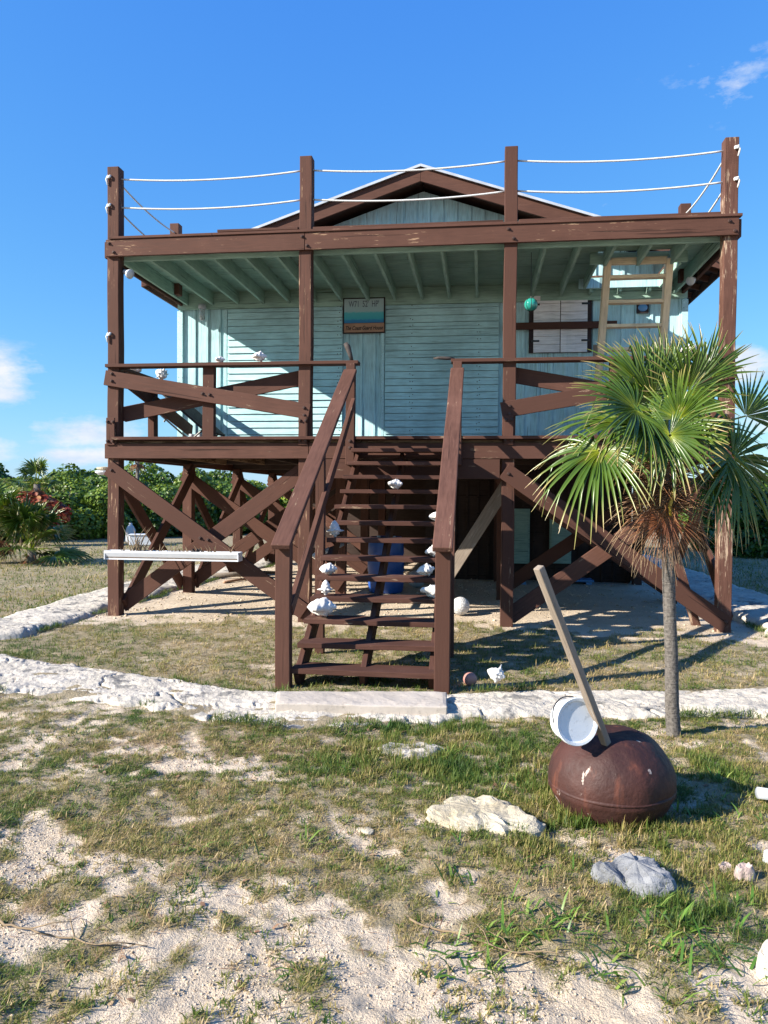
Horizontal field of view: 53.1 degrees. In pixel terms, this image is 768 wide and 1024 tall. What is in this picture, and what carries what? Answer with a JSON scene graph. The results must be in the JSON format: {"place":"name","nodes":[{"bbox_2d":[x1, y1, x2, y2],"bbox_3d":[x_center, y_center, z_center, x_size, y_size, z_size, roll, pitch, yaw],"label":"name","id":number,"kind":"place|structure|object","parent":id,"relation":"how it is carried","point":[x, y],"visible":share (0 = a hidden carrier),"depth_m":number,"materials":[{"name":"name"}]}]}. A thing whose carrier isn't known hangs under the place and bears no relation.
{"place":"outdoors","nodes":[
{"label":"outdoors","id":0,"kind":"place"},
{"bbox_2d":[0,505,767,1023],"bbox_3d":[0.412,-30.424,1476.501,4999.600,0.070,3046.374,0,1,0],"label":"ground","id":1,"kind":"structure","parent":0,"point":[644,1005],"depth_m":3.26,"materials":[{"name":"beige sand"}]},
{"bbox_2d":[0,479,10,540],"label":"hedge bush","id":2,"kind":"object","parent":1,"relation":"on","point":[2,483],"visible":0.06,"depth_m":24.23,"materials":[{"name":"green plant"}]},
{"bbox_2d":[0,463,14,478],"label":"hedge bush","id":3,"kind":"object","parent":1,"relation":"on","point":[3,474],"visible":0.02,"depth_m":33.53,"materials":[{"name":"green plant"}]},
{"bbox_2d":[0,478,49,561],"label":"fan palm","id":4,"kind":"object","parent":1,"relation":"on","point":[7,496],"visible":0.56,"depth_m":16.51,"materials":[{"name":"green plant"}]},
{"bbox_2d":[5,456,65,544],"bbox_3d":[-10.215,-0.309,22.534,1.686,2.680,1.732,0,1,0],"label":"fan palm","id":5,"kind":"object","parent":1,"relation":"on","point":[31,468],"visible":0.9,"depth_m":22.51,"materials":[{"name":"green plant"}]},
{"bbox_2d":[0,476,70,542],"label":"hedge bush","id":6,"kind":"object","parent":1,"relation":"on","point":[29,489],"visible":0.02,"depth_m":24.34,"materials":[{"name":"green plant"}]},
{"bbox_2d":[4,491,73,546],"bbox_3d":[-10.152,0.222,22.116,2.312,1.666,1.030,0,1,0],"label":"red leaved shrub","id":7,"kind":"object","parent":1,"relation":"on","point":[66,513],"visible":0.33,"depth_m":22.01,"materials":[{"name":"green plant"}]},
{"bbox_2d":[0,493,94,566],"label":"fan palm","id":8,"kind":"object","parent":1,"relation":"on","point":[24,510],"visible":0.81,"depth_m":16.59,"materials":[{"name":"green plant"}]},
{"bbox_2d":[42,471,84,494],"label":"hedge bush","id":9,"kind":"object","parent":1,"relation":"on","point":[66,478],"visible":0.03,"depth_m":28.34,"materials":[{"name":"green plant"}]},
{"bbox_2d":[33,463,104,485],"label":"hedge bush","id":10,"kind":"object","parent":1,"relation":"on","point":[80,474],"visible":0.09,"depth_m":33.99,"materials":[{"name":"green plant"}]},
{"bbox_2d":[0,911,146,950],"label":"dead branch","id":11,"kind":"object","parent":1,"relation":"on","point":[60,937],"visible":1,"depth_m":2.64,"materials":[{"name":"wood"}]},
{"bbox_2d":[45,478,132,539],"bbox_3d":[-10.549,-0.115,26.887,3.516,2.182,4.551,0,1,-22],"label":"hedge bush","id":12,"kind":"object","parent":1,"relation":"on","point":[89,516],"visible":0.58,"depth_m":25.90,"materials":[{"name":"green plant"}]},
{"bbox_2d":[84,470,107,488],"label":"hedge bush","id":13,"kind":"object","parent":1,"relation":"on","point":[93,478],"visible":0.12,"depth_m":32.62,"materials":[{"name":"green plant"}]},
{"bbox_2d":[75,480,149,533],"bbox_3d":[-10.023,-0.223,28.630,4.037,2.323,3.498,0,1,-30],"label":"hedge bush","id":14,"kind":"object","parent":1,"relation":"on","point":[105,484],"visible":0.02,"depth_m":28.29,"materials":[{"name":"green plant"}]},
{"bbox_2d":[97,461,166,483],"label":"hedge bush","id":15,"kind":"object","parent":1,"relation":"on","point":[152,468],"visible":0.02,"depth_m":35.01,"materials":[{"name":"green plant"}]},
{"bbox_2d":[0,558,272,639],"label":"stone kerb","id":16,"kind":"structure","parent":1,"relation":"on","point":[68,610],"depth_m":9.54,"materials":[{"name":"white stone"}]},
{"bbox_2d":[129,461,145,531],"bbox_3d":[-8.873,-0.844,27.630,1.505,3.547,1.068,-1,2,-39],"label":"fan palm","id":17,"kind":"object","parent":1,"relation":"on","point":[137,466],"visible":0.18,"depth_m":27.62,"materials":[{"name":"green plant"}]},
{"bbox_2d":[124,478,182,534],"bbox_3d":[-9.187,-0.199,29.557,3.471,2.257,4.430,-1,2,-37],"label":"hedge bush","id":18,"kind":"object","parent":1,"relation":"on","point":[161,487],"visible":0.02,"depth_m":28.41,"materials":[{"name":"green plant"}]},
{"bbox_2d":[125,490,221,536],"bbox_3d":[-7.840,-0.093,28.872,4.344,2.082,3.356,-1,2,-44],"label":"hedge bush","id":19,"kind":"object","parent":1,"relation":"on","point":[155,522],"visible":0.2,"depth_m":27.71,"materials":[{"name":"green plant"}]},
{"bbox_2d":[144,471,222,489],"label":"hedge bush","id":20,"kind":"object","parent":1,"relation":"on","point":[160,475],"visible":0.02,"depth_m":34.52,"materials":[{"name":"green plant"}]},
{"bbox_2d":[173,469,251,534],"bbox_3d":[-6.858,-0.317,29.814,4.224,2.795,3.460,1,2,38],"label":"hedge bush","id":21,"kind":"object","parent":1,"relation":"on","point":[202,475],"visible":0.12,"depth_m":29.45,"materials":[{"name":"green plant"}]},
{"bbox_2d":[174,468,264,489],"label":"hedge bush","id":22,"kind":"object","parent":1,"relation":"on","point":[218,475],"visible":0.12,"depth_m":35.21,"materials":[{"name":"green plant"}]},
{"bbox_2d":[223,578,245,583],"bbox_3d":[-2.608,1.203,13.490,0.050,0.055,0.601,1,1,30],"label":"stick","id":23,"kind":"object","parent":1,"relation":"on","point":[232,580],"visible":0.81,"depth_m":13.41,"materials":[{"name":"brown wood"}]},
{"bbox_2d":[209,479,267,532],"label":"hedge bush","id":24,"kind":"object","parent":1,"relation":"on","point":[224,485],"visible":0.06,"depth_m":31.18,"materials":[{"name":"green plant"}]},
{"bbox_2d":[212,572,265,577],"bbox_3d":[-2.709,1.160,14.179,1.102,0.110,0.100,0,1,-29],"label":"log","id":25,"kind":"object","parent":1,"relation":"on","point":[227,574],"visible":0.38,"depth_m":14.05,"materials":[{"name":"grey wood"}]},
{"bbox_2d":[246,480,293,518],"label":"hedge bush","id":26,"kind":"object","parent":1,"relation":"on","point":[261,487],"visible":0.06,"depth_m":31.52,"materials":[{"name":"green plant"}]},
{"bbox_2d":[275,691,446,715],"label":"concrete slab","id":27,"kind":"structure","parent":1,"relation":"on","point":[424,703],"depth_m":5.37,"materials":[{"name":"white concrete"}]},
{"bbox_2d":[0,688,729,1023],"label":"leaf litter","id":28,"kind":"object","parent":1,"relation":"on","point":[132,1000],"visible":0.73,"depth_m":3.12,"materials":[{"name":"plant"}]},
{"bbox_2d":[356,826,373,834],"bbox_3d":[-0.086,1.460,3.519,0.085,0.028,0.090,0,1,0],"label":"stone","id":29,"kind":"object","parent":1,"relation":"on","point":[368,830],"visible":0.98,"depth_m":3.50,"materials":[{"name":"beige stone"}]},
{"bbox_2d":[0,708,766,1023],"bbox_3d":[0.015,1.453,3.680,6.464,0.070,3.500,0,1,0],"label":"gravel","id":30,"kind":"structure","parent":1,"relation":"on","point":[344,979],"depth_m":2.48,"materials":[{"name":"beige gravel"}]},
{"bbox_2d":[0,540,767,1023],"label":"grass","id":31,"kind":"structure","parent":1,"relation":"on","point":[456,772],"depth_m":3.93,"materials":[{"name":"green plant"}]},
{"bbox_2d":[0,709,767,1023],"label":"creeping weeds","id":32,"kind":"object","parent":1,"relation":"on","point":[110,918],"visible":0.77,"depth_m":3.06,"materials":[{"name":"green plant"}]},
{"bbox_2d":[0,654,767,728],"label":"stone kerb","id":33,"kind":"structure","parent":1,"relation":"on","point":[130,690],"depth_m":5.71,"materials":[{"name":"white stone"}]},
{"bbox_2d":[0,562,767,730],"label":"edge weeds","id":34,"kind":"object","parent":1,"relation":"on","point":[524,686],"visible":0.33,"depth_m":5.93,"materials":[{"name":"green plant"}]},
{"bbox_2d":[368,536,403,593],"bbox_3d":[0.030,0.828,12.243,0.584,0.895,0.584,1,1,7],"label":"barrel","id":35,"kind":"object","parent":1,"relation":"on","point":[395,568],"visible":0.61,"depth_m":12.02,"materials":[{"name":"blue plastic"}]},
{"bbox_2d":[378,742,443,759],"bbox_3d":[0.162,1.429,4.584,0.410,0.051,0.271,0,1,0],"label":"rock","id":36,"kind":"object","parent":1,"relation":"on","point":[405,751],"visible":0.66,"depth_m":4.56,"materials":[{"name":"white stone"}]},
{"bbox_2d":[408,570,423,587],"bbox_3d":[0.542,1.116,12.839,0.302,0.300,0.302,0,1,0],"label":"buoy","id":37,"kind":"object","parent":1,"relation":"on","point":[415,585],"visible":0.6,"depth_m":12.75,"materials":[{"name":"grey plastic"}]},
{"bbox_2d":[103,137,742,694],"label":"stilt house","id":38,"kind":"structure","parent":1,"relation":"on","point":[317,419],"depth_m":9.68,"materials":[{"name":"brown paint"}]},
{"bbox_2d":[95,467,106,474],"bbox_3d":[-3.718,-0.550,10.218,0.240,0.110,0.240,1,1,7],"label":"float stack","id":39,"kind":"object","parent":38,"relation":"attached to","point":[103,470],"visible":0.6,"depth_m":10.13,"materials":[{"name":"white plastic"}]},
{"bbox_2d":[122,267,133,278],"bbox_3d":[-3.227,-3.006,9.623,0.187,0.182,0.120,1,1,27],"label":"floodlight","id":40,"kind":"object","parent":38,"relation":"attached to","point":[129,273],"visible":1,"depth_m":9.60,"materials":[{"name":"white plastic"}]},
{"bbox_2d":[156,369,167,379],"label":"conch shell","id":41,"kind":"object","parent":38,"relation":"on","point":[162,374],"visible":0.98,"depth_m":10.96},
{"bbox_2d":[104,527,242,561],"bbox_3d":[-2.568,0.377,9.336,1.695,0.418,0.227,1,1,7],"label":"trough","id":42,"kind":"object","parent":38,"relation":"attached to","point":[139,553],"visible":1,"depth_m":9.29,"materials":[{"name":"white plastic"}]},
{"bbox_2d":[126,523,135,542],"bbox_3d":[-7.947,0.654,24.081,0.300,0.620,0.300,0,1,0],"label":"grey jug","id":43,"kind":"object","parent":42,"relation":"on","point":[130,529],"visible":0.67,"depth_m":23.97,"materials":[{"name":"plastic"}]},
{"bbox_2d":[128,533,150,545],"bbox_3d":[-7.222,0.824,22.926,0.740,0.340,0.540,0,1,-11],"label":"white box","id":44,"kind":"object","parent":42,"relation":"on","point":[145,540],"visible":0.45,"depth_m":22.67,"materials":[{"name":"plastic"}]},
{"bbox_2d":[152,394,224,436],"bbox_3d":[-2.784,-1.300,10.735,0.911,0.892,0.790,1,1,7],"label":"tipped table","id":45,"kind":"object","parent":38,"relation":"on","point":[194,415],"visible":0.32,"depth_m":10.44,"materials":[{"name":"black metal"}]},
{"bbox_2d":[198,304,205,320],"bbox_3d":[-2.798,-3.076,11.885,0.124,0.250,0.203,1,1,7],"label":"wall lamp","id":46,"kind":"object","parent":38,"relation":"attached to","point":[202,308],"visible":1,"depth_m":11.81,"materials":[{"name":"grey plastic"}]},
{"bbox_2d":[215,356,224,361],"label":"conch shell","id":47,"kind":"object","parent":38,"relation":"on","point":[220,359],"visible":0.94,"depth_m":9.39},
{"bbox_2d":[252,351,266,361],"bbox_3d":[-1.526,-1.891,9.348,0.166,0.143,0.152,-1,2,-40],"label":"conch shell","id":48,"kind":"object","parent":38,"relation":"on","point":[260,356],"visible":1,"depth_m":9.32},
{"bbox_2d":[307,597,336,616],"bbox_3d":[-0.557,0.824,6.619,0.244,0.174,0.210,-1,2,-40],"label":"conch shell","id":49,"kind":"object","parent":38,"relation":"on","point":[325,606],"visible":1,"depth_m":6.58},
{"bbox_2d":[317,580,332,594],"bbox_3d":[-0.521,0.676,6.867,0.134,0.140,0.126,1,1,26],"label":"conch shell","id":50,"kind":"object","parent":38,"relation":"on","point":[325,588],"visible":1,"depth_m":6.84},
{"bbox_2d":[319,563,336,574],"bbox_3d":[-0.528,0.525,7.091,0.159,0.113,0.137,-1,2,-41],"label":"conch shell","id":51,"kind":"object","parent":38,"relation":"on","point":[329,568],"visible":1,"depth_m":7.06},
{"bbox_2d":[312,542,349,557],"bbox_3d":[-0.723,0.516,11.172,0.070,0.117,2.402,1,1,8],"label":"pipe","id":52,"kind":"object","parent":38,"relation":"attached to","point":[327,549],"visible":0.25,"depth_m":10.64,"materials":[{"name":"grey plastic"}]},
{"bbox_2d":[326,520,343,536],"bbox_3d":[-0.487,0.166,7.561,0.153,0.169,0.162,0,2,-35],"label":"conch shell","id":53,"kind":"object","parent":38,"relation":"on","point":[334,530],"visible":1,"depth_m":7.53},
{"bbox_2d":[344,342,352,359],"bbox_3d":[-0.424,-1.917,9.175,0.125,0.228,0.074,1,1,32],"label":"driftwood","id":54,"kind":"object","parent":38,"relation":"on","point":[347,346],"visible":1,"depth_m":9.15,"materials":[{"name":"grey wood"}]},
{"bbox_2d":[343,297,384,333],"bbox_3d":[-0.302,-2.971,11.610,0.642,0.536,0.037,1,1,7],"label":"house sign","id":55,"kind":"object","parent":38,"relation":"attached to","point":[362,315],"visible":1,"depth_m":11.60,"materials":[{"name":"paint"}]},
{"bbox_2d":[388,479,402,489],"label":"conch shell","id":56,"kind":"object","parent":38,"relation":"on","point":[395,484],"visible":1,"depth_m":8.14},
{"bbox_2d":[417,563,434,576],"bbox_3d":[0.377,0.527,6.980,0.136,0.125,0.148,1,1,34],"label":"conch shell","id":57,"kind":"object","parent":38,"relation":"on","point":[426,569],"visible":1,"depth_m":6.96},
{"bbox_2d":[420,585,434,597],"bbox_3d":[0.403,0.695,6.753,0.169,0.120,0.140,1,1,9],"label":"conch shell","id":58,"kind":"object","parent":38,"relation":"on","point":[429,591],"visible":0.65,"depth_m":6.70},
{"bbox_2d":[425,546,434,556],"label":"conch shell","id":59,"kind":"object","parent":38,"relation":"on","point":[430,552],"visible":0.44,"depth_m":7.17},
{"bbox_2d":[429,512,435,520],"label":"conch shell","id":60,"kind":"object","parent":38,"relation":"on","point":[432,516],"visible":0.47,"depth_m":7.64},
{"bbox_2d":[433,356,454,359],"bbox_3d":[0.708,-1.817,9.072,0.251,0.041,0.044,0,1,0],"label":"driftwood","id":61,"kind":"object","parent":38,"relation":"on","point":[443,358],"visible":0.95,"depth_m":9.06,"materials":[{"name":"grey wood"}]},
{"bbox_2d":[514,509,529,563],"bbox_3d":[2.493,0.438,13.981,0.311,0.996,0.073,1,1,7],"label":"store door","id":62,"kind":"structure","parent":38,"relation":"in","point":[521,517],"depth_m":13.95,"materials":[{"name":"paint"}]},
{"bbox_2d":[524,252,537,311],"bbox_3d":[1.786,-2.792,9.324,0.159,0.715,0.159,0,1,-12],"label":"glass float","id":63,"kind":"object","parent":38,"relation":"hanging from","point":[530,304],"visible":1,"depth_m":9.28,"materials":[{"name":"teal glass"}]},
{"bbox_2d":[549,519,570,563],"bbox_3d":[3.190,0.436,13.893,0.386,0.991,0.073,1,1,7],"label":"store door","id":64,"kind":"structure","parent":38,"relation":"in","point":[554,538],"depth_m":13.86,"materials":[{"name":"paint"}]},
{"bbox_2d":[529,296,591,352],"bbox_3d":[2.591,-2.780,11.276,0.903,0.874,0.060,1,1,7],"label":"window","id":65,"kind":"structure","parent":38,"relation":"in","point":[546,340],"depth_m":11.26,"materials":[{"name":"paint"}]},
{"bbox_2d":[590,256,673,434],"bbox_3d":[3.313,-2.066,10.341,0.986,2.388,1.286,1,1,7],"label":"ladder","id":66,"kind":"object","parent":38,"relation":"on","point":[666,276],"visible":0.45,"depth_m":9.93,"materials":[{"name":"brown wood"}]},
{"bbox_2d":[636,304,648,313],"bbox_3d":[3.751,-2.963,11.133,0.170,0.160,0.046,1,1,7],"label":"wall ornament","id":67,"kind":"object","parent":38,"relation":"attached to","point":[642,308],"depth_m":11.12,"materials":[{"name":"paint"}]},
{"bbox_2d":[686,274,695,284],"bbox_3d":[4.133,-3.117,10.284,0.187,0.182,0.120,-1,2,-43],"label":"floodlight","id":68,"kind":"object","parent":38,"relation":"attached to","point":[690,280],"visible":1,"depth_m":10.25,"materials":[{"name":"white plastic"}]},
{"bbox_2d":[95,563,767,637],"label":"gravel","id":69,"kind":"structure","parent":1,"relation":"on","point":[429,606],"depth_m":10.71,"materials":[{"name":"beige gravel"}]},
{"bbox_2d":[454,597,469,614],"bbox_3d":[0.989,1.214,9.925,0.238,0.236,0.238,0,1,0],"label":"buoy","id":70,"kind":"object","parent":1,"relation":"on","point":[461,605],"visible":0.88,"depth_m":9.84,"materials":[{"name":"white plastic"}]},
{"bbox_2d":[463,672,476,685],"bbox_3d":[0.688,1.337,6.141,0.112,0.110,0.112,0,1,0],"label":"float","id":71,"kind":"object","parent":1,"relation":"on","point":[469,678],"visible":0.96,"depth_m":6.10,"materials":[{"name":"pink plastic"}]},
{"bbox_2d":[190,718,767,1006],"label":"strap grass","id":72,"kind":"structure","parent":1,"relation":"on","point":[566,916],"depth_m":2.67,"materials":[{"name":"green plant"}]},
{"bbox_2d":[424,795,545,837],"bbox_3d":[0.472,1.445,3.653,0.594,0.079,0.413,1,1,30],"label":"flat rock","id":73,"kind":"object","parent":1,"relation":"on","point":[495,812],"visible":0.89,"depth_m":3.60,"materials":[{"name":"beige stone"}]},
{"bbox_2d":[409,918,567,959],"bbox_3d":[0.340,1.467,2.625,0.567,0.054,0.186,1,1,17],"label":"dead branch","id":74,"kind":"object","parent":1,"relation":"on","point":[455,932],"visible":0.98,"depth_m":2.65,"materials":[{"name":"brown wood"}]},
{"bbox_2d":[487,664,504,683],"bbox_3d":[0.869,1.248,5.896,0.128,0.162,0.122,0,1,-11],"label":"conch shell","id":75,"kind":"object","parent":1,"relation":"on","point":[496,675],"visible":1,"depth_m":5.87},
{"bbox_2d":[576,578,593,584],"bbox_3d":[3.378,1.225,13.601,0.620,0.090,0.400,1,1,7],"label":"plastic tray","id":76,"kind":"object","parent":1,"relation":"on","point":[587,581],"visible":0.47,"depth_m":13.39,"materials":[{"name":"blue plastic"}]},
{"bbox_2d":[548,724,676,827],"bbox_3d":[1.123,1.303,3.799,0.611,0.445,0.611,0,1,0],"label":"rusty buoy","id":77,"kind":"object","parent":1,"relation":"on","point":[629,773],"visible":0.85,"depth_m":3.58,"materials":[{"name":"metal"}]},
{"bbox_2d":[534,565,610,745],"bbox_3d":[0.877,0.695,3.515,0.037,1.046,0.039,-35,21,-30],"label":"wooden pole","id":78,"kind":"object","parent":77,"relation":"on","point":[566,640],"visible":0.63,"depth_m":3.48,"materials":[{"name":"grey wood"}]},
{"bbox_2d":[550,696,597,745],"bbox_3d":[0.888,0.976,3.614,0.222,0.221,0.121,0,1,-18],"label":"bucket","id":79,"kind":"object","parent":77,"relation":"on","point":[572,723],"visible":0.93,"depth_m":3.58,"materials":[{"name":"white plastic"}]},
{"bbox_2d":[590,852,678,898],"bbox_3d":[1.017,1.455,3.069,0.326,0.132,0.242,1,2,36],"label":"grey stone","id":80,"kind":"object","parent":1,"relation":"on","point":[641,872],"visible":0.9,"depth_m":3.02,"materials":[{"name":"grey stone"}]},
{"bbox_2d":[524,319,767,736],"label":"thatch palm","id":81,"kind":"object","parent":1,"relation":"on","point":[654,448],"visible":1,"depth_m":4.83,"materials":[{"name":"green plant"}]},
{"bbox_2d":[678,493,713,527],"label":"hedge bush","id":82,"kind":"object","parent":1,"relation":"on","point":[684,517],"visible":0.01,"depth_m":32.64,"materials":[{"name":"green plant"}]},
{"bbox_2d":[643,554,767,635],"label":"stone kerb","id":83,"kind":"structure","parent":1,"relation":"on","point":[749,605],"depth_m":10.94,"materials":[{"name":"white stone"}]},
{"bbox_2d":[718,862,732,872],"bbox_3d":[1.401,1.472,3.159,0.059,0.059,0.039,0,1,0],"label":"coral stone","id":84,"kind":"object","parent":1,"relation":"on","point":[725,864],"visible":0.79,"depth_m":3.15,"materials":[{"name":"beige stone"}]},
{"bbox_2d":[689,494,764,552],"bbox_3d":[10.295,0.272,22.032,3.036,1.884,3.930,0,1,-14],"label":"hedge bush","id":85,"kind":"object","parent":1,"relation":"on","point":[704,519],"visible":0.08,"depth_m":21.95,"materials":[{"name":"green plant"}]},
{"bbox_2d":[706,485,767,557],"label":"hedge bush","id":86,"kind":"object","parent":1,"relation":"on","point":[762,551],"visible":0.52,"depth_m":19.75,"materials":[{"name":"green plant"}]},
{"bbox_2d":[734,862,755,881],"bbox_3d":[1.448,1.458,3.090,0.084,0.094,0.056,0,1,0],"label":"coral stone","id":87,"kind":"object","parent":1,"relation":"on","point":[747,869],"visible":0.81,"depth_m":3.07,"materials":[{"name":"beige stone"}]},
{"bbox_2d":[746,472,767,490],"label":"hedge bush","id":88,"kind":"object","parent":1,"relation":"on","point":[765,473],"visible":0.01,"depth_m":31.85,"materials":[{"name":"green plant"}]},
{"bbox_2d":[755,787,767,799],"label":"pipe","id":89,"kind":"object","parent":1,"relation":"on","point":[761,792],"visible":1,"depth_m":3.80,"materials":[{"name":"white plastic"}]},
{"bbox_2d":[756,939,767,981],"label":"white stone","id":90,"kind":"object","parent":1,"relation":"on","point":[762,963],"visible":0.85,"depth_m":2.46,"materials":[{"name":"white stone"}]},
{"bbox_2d":[763,850,767,861],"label":"plastic scrap","id":91,"kind":"object","parent":1,"relation":"on","point":[765,854],"visible":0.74,"depth_m":3.22,"materials":[{"name":"white plastic"}]},
{"bbox_2d":[0,0,767,492],"label":"sky","id":92,"kind":"structure","parent":0,"point":[148,89],"materials":[{"name":"blue"}]}
]}

